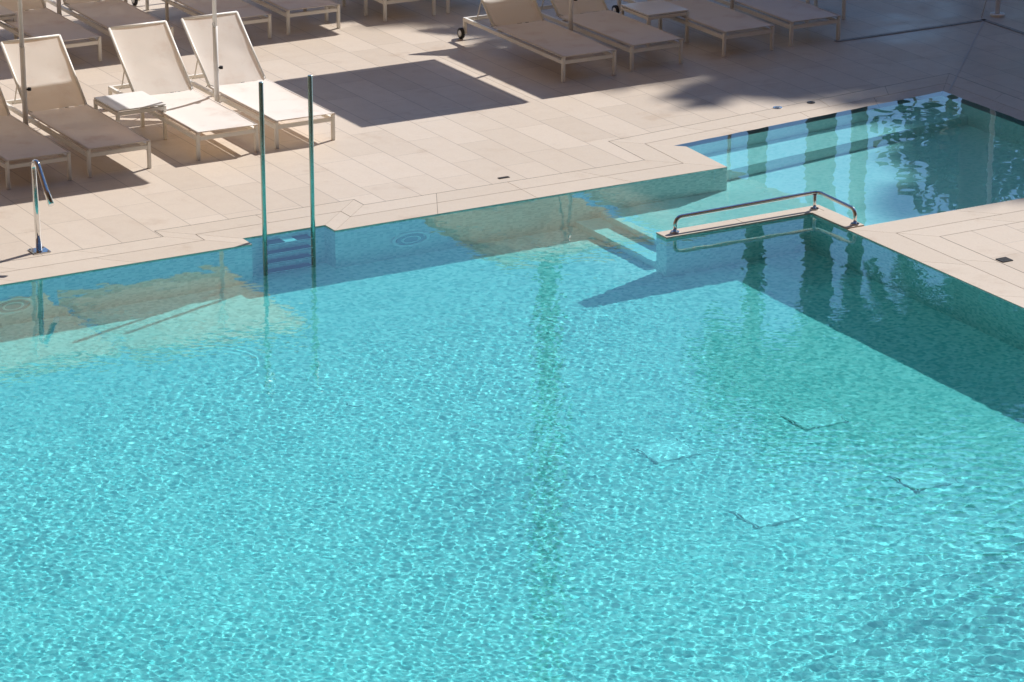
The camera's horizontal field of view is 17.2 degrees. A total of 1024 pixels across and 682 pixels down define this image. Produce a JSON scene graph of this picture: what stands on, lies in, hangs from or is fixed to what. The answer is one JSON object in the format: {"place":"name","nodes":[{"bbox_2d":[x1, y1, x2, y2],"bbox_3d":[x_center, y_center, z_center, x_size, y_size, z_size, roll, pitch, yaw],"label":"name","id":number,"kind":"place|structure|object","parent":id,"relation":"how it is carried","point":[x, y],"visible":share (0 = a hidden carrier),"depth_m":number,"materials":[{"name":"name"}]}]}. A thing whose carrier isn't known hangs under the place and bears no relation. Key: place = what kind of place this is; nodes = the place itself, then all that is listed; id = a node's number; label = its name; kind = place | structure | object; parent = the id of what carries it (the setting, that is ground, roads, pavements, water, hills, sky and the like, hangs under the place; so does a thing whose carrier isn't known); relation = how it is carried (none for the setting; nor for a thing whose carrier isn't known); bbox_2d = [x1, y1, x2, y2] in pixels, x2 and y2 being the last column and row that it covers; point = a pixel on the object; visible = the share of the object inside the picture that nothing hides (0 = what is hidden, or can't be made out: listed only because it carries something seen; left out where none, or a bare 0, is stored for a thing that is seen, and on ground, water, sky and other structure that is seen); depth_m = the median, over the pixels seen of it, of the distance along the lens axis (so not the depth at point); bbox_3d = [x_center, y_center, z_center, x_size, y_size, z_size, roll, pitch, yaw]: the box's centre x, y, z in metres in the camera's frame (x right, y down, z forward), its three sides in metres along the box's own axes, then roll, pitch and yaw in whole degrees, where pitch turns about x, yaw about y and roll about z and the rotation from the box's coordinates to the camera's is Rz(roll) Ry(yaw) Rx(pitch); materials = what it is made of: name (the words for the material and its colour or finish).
{"place":"outdoors","nodes":[
{"label":"outdoors","id":0,"kind":"place"},
{"bbox_2d":[0,77,1023,681],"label":"pool water","id":1,"kind":"structure","parent":0,"point":[602,435],"depth_m":26.90,"materials":[{"name":"teal liquid"}]},
{"bbox_2d":[0,0,1023,271],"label":"pool deck","id":2,"kind":"structure","parent":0,"point":[416,98],"depth_m":36.94,"materials":[{"name":"tile"}]},
{"bbox_2d":[0,5,17,39],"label":"side table","id":3,"kind":"object","parent":2,"relation":"on","point":[4,12],"visible":0.83,"depth_m":39.08,"materials":[{"name":"beige paint"}]},
{"bbox_2d":[17,0,30,125],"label":"parasol","id":4,"kind":"object","parent":2,"relation":"on","point":[24,89],"visible":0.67,"depth_m":34.85,"materials":[{"name":"white paint"}]},
{"bbox_2d":[0,87,71,188],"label":"sun lounger","id":5,"kind":"object","parent":2,"relation":"on","point":[19,140],"visible":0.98,"depth_m":34.06,"materials":[{"name":"fabric"}]},
{"bbox_2d":[28,159,53,254],"bbox_3d":[-4.351,-1.223,31.416,0.170,0.899,0.466,-10,22,-28],"label":"water spout","id":6,"kind":"object","parent":2,"relation":"on","point":[39,248],"visible":1,"depth_m":31.52,"materials":[{"name":"silver metal"}]},
{"bbox_2d":[0,0,101,61],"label":"sun lounger","id":7,"kind":"object","parent":2,"relation":"on","point":[41,19],"visible":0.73,"depth_m":38.94,"materials":[{"name":"fabric"}]},
{"bbox_2d":[56,0,61,14],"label":"parasol","id":8,"kind":"object","parent":2,"relation":"on","point":[58,2],"visible":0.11,"depth_m":39.67,"materials":[{"name":"beige paint"}]},
{"bbox_2d":[0,34,151,176],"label":"sun lounger","id":9,"kind":"object","parent":2,"relation":"on","point":[52,82],"visible":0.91,"depth_m":35.43,"materials":[{"name":"beige fabric"}]},
{"bbox_2d":[44,0,173,58],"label":"sun lounger","id":10,"kind":"object","parent":2,"relation":"on","point":[107,14],"visible":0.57,"depth_m":39.52,"materials":[{"name":"fabric"}]},
{"bbox_2d":[93,91,166,145],"bbox_3d":[-3.996,-2.331,35.432,0.560,0.385,0.620,-10,22,-28],"label":"side table","id":11,"kind":"object","parent":2,"relation":"on","point":[115,104],"visible":0.9,"depth_m":35.29,"materials":[{"name":"beige paint"}]},
{"bbox_2d":[124,0,168,19],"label":"side table","id":12,"kind":"object","parent":2,"relation":"on","point":[166,9],"visible":0.42,"depth_m":40.36,"materials":[{"name":"beige paint"}]},
{"bbox_2d":[108,20,258,159],"bbox_3d":[-3.491,-2.666,35.604,0.792,0.906,2.421,-10,21,-27],"label":"sun lounger","id":13,"kind":"object","parent":2,"relation":"on","point":[150,58],"visible":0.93,"depth_m":36.06,"materials":[{"name":"fabric"}]},
{"bbox_2d":[131,0,271,38],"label":"sun lounger","id":14,"kind":"object","parent":2,"relation":"on","point":[244,9],"visible":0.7,"depth_m":39.73,"materials":[{"name":"fabric"}]},
{"bbox_2d":[212,0,222,102],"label":"parasol","id":15,"kind":"object","parent":2,"relation":"on","point":[216,67],"visible":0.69,"depth_m":35.73,"materials":[{"name":"beige paint"}]},
{"bbox_2d":[177,11,334,148],"bbox_3d":[-2.738,-2.808,36.019,0.792,0.906,2.421,-11,22,-28],"label":"sun lounger","id":16,"kind":"object","parent":2,"relation":"on","point":[238,61],"visible":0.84,"depth_m":36.44,"materials":[{"name":"fabric"}]},
{"bbox_2d":[251,0,339,34],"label":"sun lounger","id":17,"kind":"object","parent":2,"relation":"on","point":[288,6],"visible":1,"depth_m":39.88,"materials":[{"name":"fabric"}]},
{"bbox_2d":[303,0,367,20],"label":"side table","id":18,"kind":"object","parent":2,"relation":"on","point":[365,8],"visible":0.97,"depth_m":40.55,"materials":[{"name":"beige paint"}]},
{"bbox_2d":[374,0,435,21],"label":"sun lounger","id":19,"kind":"object","parent":2,"relation":"on","point":[384,2],"visible":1,"depth_m":40.30,"materials":[{"name":"metal"}]},
{"bbox_2d":[446,0,449,12],"bbox_3d":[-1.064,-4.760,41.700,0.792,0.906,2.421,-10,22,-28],"label":"parasol","id":20,"kind":"object","parent":2,"relation":"on","point":[447,6],"visible":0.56,"depth_m":40.68,"materials":[{"name":"metal"}]},
{"bbox_2d":[457,0,616,82],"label":"sun lounger","id":21,"kind":"object","parent":2,"relation":"on","point":[511,17],"visible":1,"depth_m":38.63,"materials":[{"name":"fabric"}]},
{"bbox_2d":[569,0,576,30],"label":"parasol","id":22,"kind":"object","parent":2,"relation":"on","point":[571,15],"visible":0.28,"depth_m":38.81,"materials":[{"name":"beige paint"}]},
{"bbox_2d":[524,0,683,70],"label":"sun lounger","id":23,"kind":"object","parent":2,"relation":"on","point":[618,27],"visible":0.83,"depth_m":38.88,"materials":[{"name":"fabric"}]},
{"bbox_2d":[620,0,688,46],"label":"side table","id":24,"kind":"object","parent":2,"relation":"on","point":[650,10],"visible":0.84,"depth_m":39.29,"materials":[{"name":"beige paint"}]},
{"bbox_2d":[612,0,774,56],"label":"sun lounger","id":25,"kind":"object","parent":2,"relation":"on","point":[717,17],"visible":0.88,"depth_m":39.19,"materials":[{"name":"fabric"}]},
{"bbox_2d":[730,0,734,9],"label":"parasol","id":26,"kind":"object","parent":2,"relation":"on","point":[732,4],"visible":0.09,"depth_m":39.95,"materials":[{"name":"beige paint"}]},
{"bbox_2d":[714,0,840,46],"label":"sun lounger","id":27,"kind":"object","parent":2,"relation":"on","point":[791,12],"visible":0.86,"depth_m":39.53,"materials":[{"name":"fabric"}]},
{"bbox_2d":[805,0,845,22],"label":"side table","id":28,"kind":"object","parent":2,"relation":"on","point":[843,7],"visible":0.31,"depth_m":40.39,"materials":[{"name":"beige paint"}]},
{"bbox_2d":[835,19,1023,41],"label":"drain channel","id":29,"kind":"object","parent":2,"relation":"on","point":[1015,30],"visible":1,"depth_m":39.91,"materials":[{"name":"metal"}]},
{"bbox_2d":[949,21,983,90],"bbox_3d":[5.214,-3.282,38.779,0.016,0.001,3.332,5,19,13],"label":"mitre joint","id":30,"kind":"object","parent":2,"relation":"on","point":[966,56],"visible":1,"depth_m":38.69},
{"bbox_2d":[981,0,1004,16],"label":"shade post","id":31,"kind":"object","parent":2,"relation":"on","point":[997,13],"visible":1,"depth_m":40.53,"materials":[{"name":"white metal"}]},
{"bbox_2d":[996,257,1012,262],"bbox_3d":[4.571,-0.755,31.422,0.115,0.008,0.115,-10,22,-28],"label":"deck grate","id":32,"kind":"object","parent":2,"relation":"on","point":[1004,259],"visible":1,"depth_m":31.42,"materials":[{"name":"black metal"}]},
{"bbox_2d":[0,167,1023,308],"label":"deep pool basin","id":33,"kind":"object","parent":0,"point":[464,210],"visible":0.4,"depth_m":32.21,"materials":[{"name":"tile"}]},
{"bbox_2d":[258,75,314,239],"bbox_3d":[-2.154,-1.235,32.181,0.555,2.625,0.206,-10,22,-28],"label":"pool ladder","id":34,"kind":"object","parent":33,"relation":"attached to","point":[262,158],"visible":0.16,"depth_m":31.93,"materials":[{"name":"metal"}]},
{"bbox_2d":[0,74,1023,307],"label":"coping","id":35,"kind":"object","parent":33,"relation":"on","point":[659,152],"visible":0.99,"depth_m":32.87,"materials":[{"name":"stone"}]},
{"bbox_2d":[156,75,1022,288],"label":"mortar joints","id":36,"kind":"object","parent":35,"relation":"on","point":[681,162],"visible":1,"depth_m":32.98,"materials":[{"name":"concrete"}]},
{"bbox_2d":[656,205,863,239],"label":"pool divider wall","id":37,"kind":"structure","parent":33,"relation":"on","point":[833,217],"depth_m":32.57,"materials":[{"name":"stone"}]},
{"bbox_2d":[671,191,858,233],"bbox_3d":[2.378,-1.249,32.554,1.841,0.181,0.635,-3,19,-8],"label":"handrail","id":38,"kind":"object","parent":37,"relation":"on","point":[814,207],"visible":1,"depth_m":32.51,"materials":[{"name":"silver metal"}]}
]}

